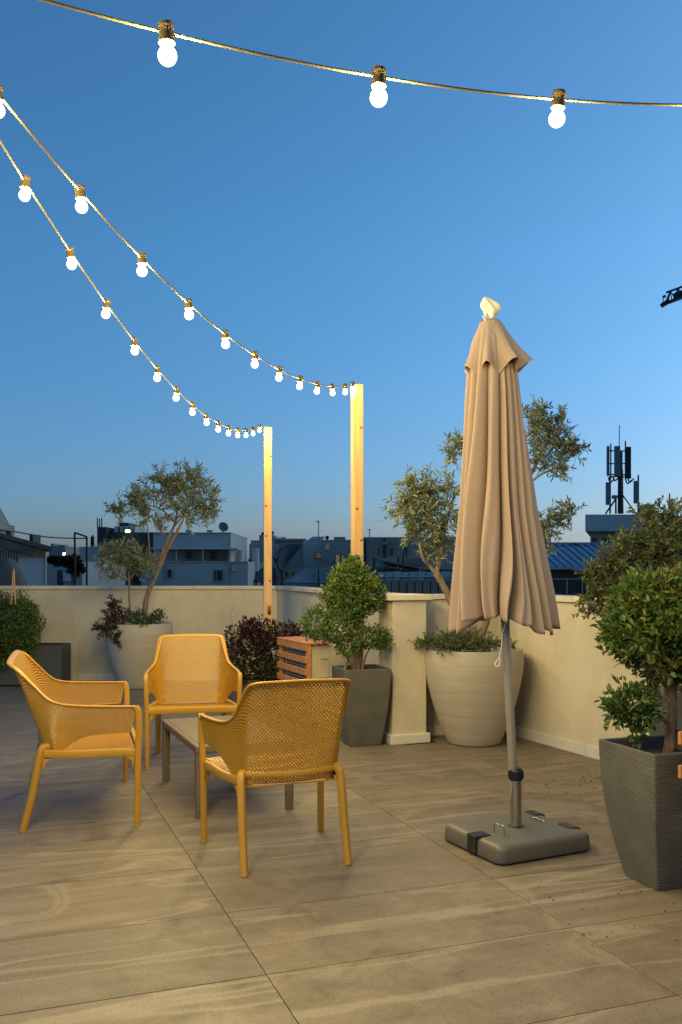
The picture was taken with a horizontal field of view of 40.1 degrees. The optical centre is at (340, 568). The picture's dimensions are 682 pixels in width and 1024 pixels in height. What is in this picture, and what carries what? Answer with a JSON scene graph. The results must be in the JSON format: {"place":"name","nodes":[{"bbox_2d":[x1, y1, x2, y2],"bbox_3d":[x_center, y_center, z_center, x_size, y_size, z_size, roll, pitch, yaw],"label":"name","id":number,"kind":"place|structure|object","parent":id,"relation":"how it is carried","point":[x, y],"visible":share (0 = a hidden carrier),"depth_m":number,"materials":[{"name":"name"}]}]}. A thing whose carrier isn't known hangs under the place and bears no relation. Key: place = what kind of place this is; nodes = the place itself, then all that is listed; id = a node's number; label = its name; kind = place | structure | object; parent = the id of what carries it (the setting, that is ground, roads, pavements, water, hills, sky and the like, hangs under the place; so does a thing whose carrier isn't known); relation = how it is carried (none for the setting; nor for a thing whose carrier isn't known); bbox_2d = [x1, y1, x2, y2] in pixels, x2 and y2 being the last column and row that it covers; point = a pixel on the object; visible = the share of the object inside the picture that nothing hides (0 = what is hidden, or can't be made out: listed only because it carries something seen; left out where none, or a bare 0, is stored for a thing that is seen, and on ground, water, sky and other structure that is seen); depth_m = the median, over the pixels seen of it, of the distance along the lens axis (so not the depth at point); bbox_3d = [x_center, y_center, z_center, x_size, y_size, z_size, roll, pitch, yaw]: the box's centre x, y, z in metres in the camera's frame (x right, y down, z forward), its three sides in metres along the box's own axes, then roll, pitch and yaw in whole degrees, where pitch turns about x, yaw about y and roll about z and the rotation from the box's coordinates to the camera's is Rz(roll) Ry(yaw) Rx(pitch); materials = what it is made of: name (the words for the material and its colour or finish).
{"place":"outdoors","nodes":[
{"label":"outdoors","id":0,"kind":"place"},
{"bbox_2d":[0,508,14,535],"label":"house","id":1,"kind":"structure","parent":0,"point":[6,528],"depth_m":40.92,"materials":[{"name":"white paint"}]},
{"bbox_2d":[0,533,51,585],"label":"shed","id":2,"kind":"structure","parent":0,"point":[29,556],"depth_m":21.95,"materials":[{"name":"grey metal"}]},
{"bbox_2d":[47,562,124,585],"bbox_3d":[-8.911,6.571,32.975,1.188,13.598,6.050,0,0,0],"label":"house","id":3,"kind":"structure","parent":0,"point":[57,576],"depth_m":30.27,"materials":[{"name":"white paint"}]},
{"bbox_2d":[57,570,62,585],"bbox_3d":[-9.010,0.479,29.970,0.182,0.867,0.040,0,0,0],"label":"door","id":4,"kind":"structure","parent":3,"relation":"in","point":[59,572],"depth_m":29.95,"materials":[{"name":"grey"}]},
{"bbox_2d":[63,572,70,580],"bbox_3d":[-8.740,0.240,29.985,0.351,0.306,0.070,0,0,0],"label":"window","id":5,"kind":"structure","parent":3,"relation":"in","point":[66,577],"depth_m":29.98,"materials":[{"name":"blue glass"}]},
{"bbox_2d":[79,535,132,585],"bbox_3d":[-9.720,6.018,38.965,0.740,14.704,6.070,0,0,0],"label":"house","id":6,"kind":"structure","parent":0,"point":[91,552],"depth_m":36.00,"materials":[{"name":"black"}]},
{"bbox_2d":[97,518,152,585],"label":"house","id":7,"kind":"structure","parent":0,"point":[120,531],"depth_m":45.00,"materials":[{"name":"concrete"}]},
{"bbox_2d":[278,567,333,586],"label":"house","id":8,"kind":"structure","parent":0,"point":[288,572],"depth_m":46.00,"materials":[{"name":"paint"}]},
{"bbox_2d":[284,571,289,577],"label":"window","id":9,"kind":"structure","parent":8,"relation":"in","point":[286,573],"depth_m":45.93,"materials":[{"name":"black glass"}]},
{"bbox_2d":[290,571,296,576],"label":"window","id":10,"kind":"structure","parent":8,"relation":"in","point":[292,573],"depth_m":45.96,"materials":[{"name":"black glass"}]},
{"bbox_2d":[281,568,335,587],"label":"tent roof","id":11,"kind":"structure","parent":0,"point":[318,576],"depth_m":37.78,"materials":[{"name":"fabric"}]},
{"bbox_2d":[0,680,681,1023],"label":"terrace floor","id":12,"kind":"structure","parent":0,"point":[110,913],"depth_m":3.83,"materials":[{"name":"tile"}]},
{"bbox_2d":[0,643,70,686],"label":"box planter","id":13,"kind":"object","parent":12,"relation":"on","point":[53,660],"visible":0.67,"depth_m":10.84,"materials":[{"name":"concrete"}]},
{"bbox_2d":[0,569,46,669],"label":"leafy bush","id":14,"kind":"object","parent":13,"relation":"in","point":[24,618],"visible":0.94,"depth_m":10.75,"materials":[{"name":"green plant"}]},
{"bbox_2d":[6,650,141,832],"bbox_3d":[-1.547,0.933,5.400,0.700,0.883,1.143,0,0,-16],"label":"armchair","id":15,"kind":"object","parent":12,"relation":"on","point":[104,732],"visible":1,"depth_m":4.94,"materials":[{"name":"yellow plastic"}]},
{"bbox_2d":[104,621,172,689],"bbox_3d":[-2.335,0.997,10.790,0.775,0.746,0.775,0,0,0],"label":"round pot","id":16,"kind":"object","parent":12,"relation":"on","point":[131,660],"visible":0.62,"depth_m":10.49,"materials":[{"name":"ceramic"}]},
{"bbox_2d":[91,594,132,648],"bbox_3d":[-2.591,0.595,10.533,0.406,0.630,0.406,0,0,15],"label":"trailing plant","id":17,"kind":"object","parent":16,"relation":"in","point":[112,605],"visible":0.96,"depth_m":10.51,"materials":[{"name":"purple plant"}]},
{"bbox_2d":[91,515,163,614],"bbox_3d":[-2.458,-0.037,10.728,0.830,1.153,0.553,0,0,0],"label":"olive sapling","id":18,"kind":"object","parent":16,"relation":"in","point":[122,556],"visible":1,"depth_m":10.67,"materials":[{"name":"green plant"}]},
{"bbox_2d":[121,606,167,627],"bbox_3d":[-2.217,0.559,10.623,0.507,0.270,0.509,0,0,38],"label":"ground cover plant","id":19,"kind":"object","parent":16,"relation":"in","point":[136,616],"visible":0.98,"depth_m":10.59,"materials":[{"name":"green plant"}]},
{"bbox_2d":[103,457,225,615],"bbox_3d":[-2.027,-0.377,10.793,1.431,1.844,0.674,0,0,0],"label":"olive tree","id":20,"kind":"object","parent":16,"relation":"in","point":[135,500],"visible":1,"depth_m":10.74,"materials":[{"name":"green plant"}]},
{"bbox_2d":[0,586,276,680],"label":"parapet wall","id":21,"kind":"structure","parent":12,"relation":"on","point":[71,614],"depth_m":11.46,"materials":[{"name":"paint"}]},
{"bbox_2d":[143,634,241,769],"bbox_3d":[-1.077,0.933,6.753,0.673,0.883,0.700,0,0,-10],"label":"armchair","id":22,"kind":"object","parent":12,"relation":"on","point":[229,677],"visible":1,"depth_m":6.91,"materials":[{"name":"yellow plastic"}]},
{"bbox_2d":[162,715,293,818],"bbox_3d":[-0.711,1.169,5.666,0.570,0.402,1.000,0,0,-22],"label":"coffee table","id":23,"kind":"object","parent":12,"relation":"on","point":[184,731],"visible":0.39,"depth_m":5.56,"materials":[{"name":"beige plastic"}]},
{"bbox_2d":[228,674,284,710],"bbox_3d":[-0.750,1.217,9.250,0.720,0.306,0.500,0,0,-10],"label":"planter","id":24,"kind":"object","parent":12,"relation":"on","point":[232,696],"visible":0.05,"depth_m":8.98,"materials":[{"name":"concrete"}]},
{"bbox_2d":[215,602,306,698],"bbox_3d":[-0.753,0.792,9.018,0.915,0.944,0.572,0,0,0],"label":"purple shrub","id":25,"kind":"object","parent":24,"relation":"in","point":[260,640],"visible":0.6,"depth_m":8.92,"materials":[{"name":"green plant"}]},
{"bbox_2d":[264,427,271,666],"bbox_3d":[-0.736,-0.177,9.388,0.079,2.495,0.103,0,0,-8],"label":"timber post","id":26,"kind":"object","parent":24,"relation":"on","point":[268,522],"visible":0.84,"depth_m":9.36,"materials":[{"name":"brown wood"}]},
{"bbox_2d":[0,140,264,437],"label":"light string","id":27,"kind":"object","parent":26,"relation":"hanging from","point":[25,196],"visible":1,"depth_m":4.07,"materials":[{"name":"white glass"}]},
{"bbox_2d":[198,678,351,876],"bbox_3d":[-0.286,0.933,4.482,0.673,0.883,0.700,0,0,-20],"label":"armchair","id":28,"kind":"object","parent":12,"relation":"on","point":[238,765],"visible":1,"depth_m":4.29,"materials":[{"name":"yellow plastic"}]},
{"bbox_2d":[277,636,330,725],"bbox_3d":[-0.344,1.004,8.444,0.241,0.732,0.768,0,0,-23],"label":"slatted cover","id":29,"kind":"object","parent":12,"relation":"on","point":[298,642],"visible":0.69,"depth_m":8.33,"materials":[{"name":"brown wood"}]},
{"bbox_2d":[285,641,344,723],"bbox_3d":[-0.242,1.018,8.483,0.332,0.705,0.706,0,0,-23],"label":"air conditioner","id":30,"kind":"object","parent":12,"relation":"on","point":[324,658],"visible":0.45,"depth_m":8.17,"materials":[{"name":"beige plastic"}]},
{"bbox_2d":[275,586,391,670],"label":"parapet wall","id":31,"kind":"structure","parent":12,"relation":"on","point":[293,602],"depth_m":10.33,"materials":[{"name":"paint"}]},
{"bbox_2d":[332,664,390,746],"bbox_3d":[0.157,1.070,7.330,0.377,0.600,0.377,0,0,-16],"label":"square planter","id":32,"kind":"object","parent":12,"relation":"on","point":[365,716],"visible":0.82,"depth_m":7.18,"materials":[{"name":"concrete"}]},
{"bbox_2d":[296,552,395,669],"bbox_3d":[0.026,0.354,7.280,0.730,0.974,0.508,0,0,-21],"label":"clipped tree","id":33,"kind":"object","parent":32,"relation":"on","point":[338,587],"visible":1,"depth_m":7.24,"materials":[{"name":"green plant"}]},
{"bbox_2d":[343,384,362,669],"bbox_3d":[0.083,-0.305,7.475,0.185,2.349,0.111,0,0,-14],"label":"timber post","id":34,"kind":"object","parent":32,"relation":"in","point":[357,470],"visible":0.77,"depth_m":7.46,"materials":[{"name":"brown wood"}]},
{"bbox_2d":[0,84,354,395],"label":"light string","id":35,"kind":"object","parent":34,"relation":"hanging from","point":[81,206],"visible":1,"depth_m":3.36,"materials":[{"name":"white glass"}]},
{"bbox_2d":[373,593,432,744],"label":"wall pillar","id":36,"kind":"structure","parent":12,"relation":"on","point":[403,616],"depth_m":7.33,"materials":[{"name":"paint"}]},
{"bbox_2d":[426,594,496,735],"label":"parapet wall","id":37,"kind":"structure","parent":12,"relation":"on","point":[437,610],"depth_m":7.69,"materials":[{"name":"paint"}]},
{"bbox_2d":[425,644,523,746],"bbox_3d":[1.047,0.997,7.360,0.775,0.746,0.775,0,0,0],"label":"round pot","id":38,"kind":"object","parent":12,"relation":"on","point":[467,691],"visible":0.84,"depth_m":7.08,"materials":[{"name":"ceramic"}]},
{"bbox_2d":[407,627,518,656],"bbox_3d":[0.934,0.554,7.216,0.749,0.255,0.621,0,0,38],"label":"ground cover plant","id":39,"kind":"object","parent":38,"relation":"on","point":[447,641],"visible":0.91,"depth_m":7.12,"materials":[{"name":"green plant"}]},
{"bbox_2d":[376,394,591,642],"bbox_3d":[1.149,-0.403,7.419,1.754,2.023,0.422,0,0,-5],"label":"olive tree","id":40,"kind":"object","parent":38,"relation":"in","point":[551,434],"visible":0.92,"depth_m":7.37,"materials":[{"name":"green plant"}]},
{"bbox_2d":[444,767,589,864],"bbox_3d":[0.862,1.178,4.623,0.575,0.384,0.498,0,0,-26],"label":"umbrella stand","id":41,"kind":"object","parent":12,"relation":"on","point":[516,835],"visible":1,"depth_m":4.50,"materials":[{"name":"grey plastic"}]},
{"bbox_2d":[448,296,560,798],"bbox_3d":[0.793,-0.041,4.645,0.546,2.625,0.539,-3,0,0],"label":"parasol","id":42,"kind":"object","parent":41,"relation":"on","point":[501,567],"visible":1,"depth_m":4.51,"materials":[{"name":"fabric"}]},
{"bbox_2d":[497,595,681,759],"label":"parapet wall","id":43,"kind":"structure","parent":12,"relation":"on","point":[568,669],"depth_m":7.04,"materials":[{"name":"paint"}]},
{"bbox_2d":[528,756,674,945],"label":"soil crumbs","id":44,"kind":"object","parent":12,"relation":"on","point":[578,809],"visible":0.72,"depth_m":5.90,"materials":[{"name":"brown soil"}]},
{"bbox_2d":[599,734,681,890],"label":"square planter","id":45,"kind":"object","parent":12,"relation":"on","point":[642,789],"visible":0.97,"depth_m":3.98,"materials":[{"name":"concrete"}]},
{"bbox_2d":[590,561,681,753],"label":"clipped tree","id":46,"kind":"object","parent":45,"relation":"on","point":[645,611],"visible":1,"depth_m":4.01,"materials":[{"name":"green plant"}]},
{"bbox_2d":[650,685,681,734],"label":"box planter","id":47,"kind":"object","parent":12,"relation":"on","point":[660,727],"visible":0.03,"depth_m":5.84,"materials":[{"name":"concrete"}]},
{"bbox_2d":[571,494,681,700],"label":"shrub","id":48,"kind":"object","parent":47,"relation":"in","point":[651,548],"visible":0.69,"depth_m":5.58,"materials":[{"name":"green plant"}]},
{"bbox_2d":[678,731,681,778],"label":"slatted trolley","id":49,"kind":"object","parent":12,"relation":"on","point":[680,743],"visible":1,"depth_m":3.81,"materials":[{"name":"brown wood"}]},
{"bbox_2d":[0,0,681,560],"label":"sky","id":50,"kind":"structure","parent":0,"point":[338,238],"materials":[{"name":"blue"}]},
{"bbox_2d":[39,0,681,127],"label":"light string","id":51,"kind":"object","parent":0,"point":[167,55],"visible":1,"depth_m":2.02,"materials":[{"name":"white glass"}]},
{"bbox_2d":[321,529,455,576],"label":"house","id":52,"kind":"structure","parent":0,"point":[335,550],"depth_m":48.00,"materials":[{"name":"concrete"}]},
{"bbox_2d":[324,544,329,549],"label":"window","id":53,"kind":"structure","parent":52,"relation":"in","point":[326,546],"depth_m":47.93,"materials":[{"name":"yellow glass"}]},
{"bbox_2d":[335,554,339,564],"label":"window","id":54,"kind":"structure","parent":52,"relation":"in","point":[337,556],"depth_m":47.96,"materials":[{"name":"glass"}]},
{"bbox_2d":[376,547,381,556],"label":"window","id":55,"kind":"structure","parent":52,"relation":"in","point":[378,549],"depth_m":47.96,"materials":[{"name":"black glass"}]},
{"bbox_2d":[388,547,394,556],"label":"window","id":56,"kind":"structure","parent":52,"relation":"in","point":[391,550],"depth_m":47.96,"materials":[{"name":"black glass"}]},
{"bbox_2d":[368,570,452,575],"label":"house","id":57,"kind":"structure","parent":0,"point":[385,571],"depth_m":33.00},
{"bbox_2d":[547,542,617,595],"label":"house","id":58,"kind":"structure","parent":0,"point":[565,562],"depth_m":30.00,"materials":[{"name":"metal"}]},
{"bbox_2d":[585,493,681,570],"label":"tower block","id":59,"kind":"structure","parent":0,"point":[599,527],"depth_m":58.80,"materials":[{"name":"concrete"}]},
{"bbox_2d":[591,537,597,541],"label":"window","id":60,"kind":"structure","parent":59,"relation":"in","point":[593,539],"depth_m":59.96,"materials":[{"name":"black glass"}]},
{"bbox_2d":[605,425,638,513],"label":"phone mast","id":61,"kind":"object","parent":59,"relation":"on","point":[618,463],"visible":0.99,"depth_m":59.98,"materials":[{"name":"metal"}]},
{"bbox_2d":[660,286,681,307],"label":"tower crane","id":62,"kind":"object","parent":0,"point":[677,295],"visible":1,"depth_m":109.77,"materials":[{"name":"metal"}]},
{"bbox_3d":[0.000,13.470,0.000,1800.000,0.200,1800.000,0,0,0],"label":"ground","id":63,"kind":"structure","parent":0,"visible":0},
{"bbox_2d":[0,558,26,585],"bbox_3d":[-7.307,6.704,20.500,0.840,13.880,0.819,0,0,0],"label":"dome","id":64,"kind":"object","parent":63,"relation":"on","point":[8,566],"visible":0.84,"depth_m":20.28,"materials":[{"name":"grey metal"}]},
{"bbox_2d":[49,544,78,561],"bbox_3d":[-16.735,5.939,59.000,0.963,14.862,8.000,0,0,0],"label":"house","id":65,"kind":"structure","parent":63,"relation":"on","point":[58,549],"depth_m":55.00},
{"bbox_2d":[47,553,85,585],"bbox_3d":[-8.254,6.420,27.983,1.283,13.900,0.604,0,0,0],"label":"tree","id":66,"kind":"object","parent":63,"relation":"on","point":[66,562],"visible":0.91,"depth_m":27.92,"materials":[{"name":"green plant"}]},
{"bbox_2d":[74,532,87,585],"bbox_3d":[-7.247,6.168,26.000,0.382,14.405,0.045,0,0,0],"label":"steel frame","id":67,"kind":"object","parent":63,"relation":"on","point":[75,533],"visible":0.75,"depth_m":25.98,"materials":[{"name":"metal"}]},
{"bbox_2d":[13,531,87,538],"bbox_3d":[-7.868,-0.909,25.096,0.344,0.154,2.448,0,0,34],"label":"overhead cable","id":68,"kind":"object","parent":67,"relation":"attached to","point":[50,537],"visible":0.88,"depth_m":25.35,"materials":[{"name":"metal"}]},
{"bbox_2d":[141,522,263,585],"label":"house","id":69,"kind":"structure","parent":63,"relation":"on","point":[208,558],"depth_m":40.11,"materials":[{"name":"concrete"}]},
{"bbox_2d":[166,568,172,578],"bbox_3d":[-7.228,0.195,39.365,0.280,0.430,0.070,0,0,0],"label":"window","id":70,"kind":"structure","parent":69,"relation":"in","point":[169,571],"depth_m":39.33,"materials":[{"name":"black glass"}]},
{"bbox_2d":[185,551,192,559],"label":"window","id":71,"kind":"structure","parent":69,"relation":"in","point":[188,554],"depth_m":41.53,"materials":[{"name":"black glass"}]},
{"bbox_2d":[209,550,217,560],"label":"window","id":72,"kind":"structure","parent":69,"relation":"in","point":[213,554],"depth_m":41.56,"materials":[{"name":"black glass"}]},
{"bbox_2d":[213,569,223,581],"bbox_3d":[-5.174,0.285,39.365,0.460,0.550,0.070,0,0,0],"label":"window","id":73,"kind":"structure","parent":69,"relation":"in","point":[220,572],"depth_m":39.36,"materials":[{"name":"black glass"}]},
{"bbox_2d":[236,548,243,560],"bbox_3d":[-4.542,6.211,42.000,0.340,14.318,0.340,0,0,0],"label":"water tank","id":74,"kind":"object","parent":63,"relation":"on","point":[239,555],"visible":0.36,"depth_m":41.87,"materials":[{"name":"white metal"}]},
{"bbox_2d":[252,548,258,585],"bbox_3d":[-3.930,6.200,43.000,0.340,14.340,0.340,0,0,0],"label":"building","id":75,"kind":"structure","parent":63,"relation":"on","point":[255,554],"depth_m":42.86,"materials":[{"name":"white paint"}]},
{"bbox_2d":[248,531,279,585],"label":"house","id":76,"kind":"structure","parent":63,"relation":"on","point":[259,543],"depth_m":50.00,"materials":[{"name":"concrete"}]},
{"bbox_2d":[254,544,302,585],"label":"shade sail","id":77,"kind":"object","parent":63,"relation":"on","point":[284,556],"visible":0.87,"depth_m":44.59,"materials":[{"name":"fabric"}]},
{"bbox_2d":[275,521,324,566],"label":"house","id":78,"kind":"structure","parent":63,"relation":"on","point":[308,554],"depth_m":50.60,"materials":[{"name":"concrete"}]},
{"bbox_2d":[315,552,320,558],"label":"window","id":79,"kind":"structure","parent":78,"relation":"in","point":[317,554],"depth_m":50.55,"materials":[{"name":"yellow glass"}]},
{"bbox_2d":[373,551,442,575],"bbox_3d":[2.304,6.389,31.458,2.531,13.961,1.092,0,0,-41],"label":"shade canopy","id":80,"kind":"object","parent":63,"relation":"on","point":[393,564],"visible":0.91,"depth_m":31.28,"materials":[{"name":"grey fabric"}]},
{"bbox_2d":[374,571,451,593],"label":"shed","id":81,"kind":"structure","parent":63,"relation":"on","point":[405,582],"depth_m":26.70,"materials":[{"name":"metal"}]}
]}

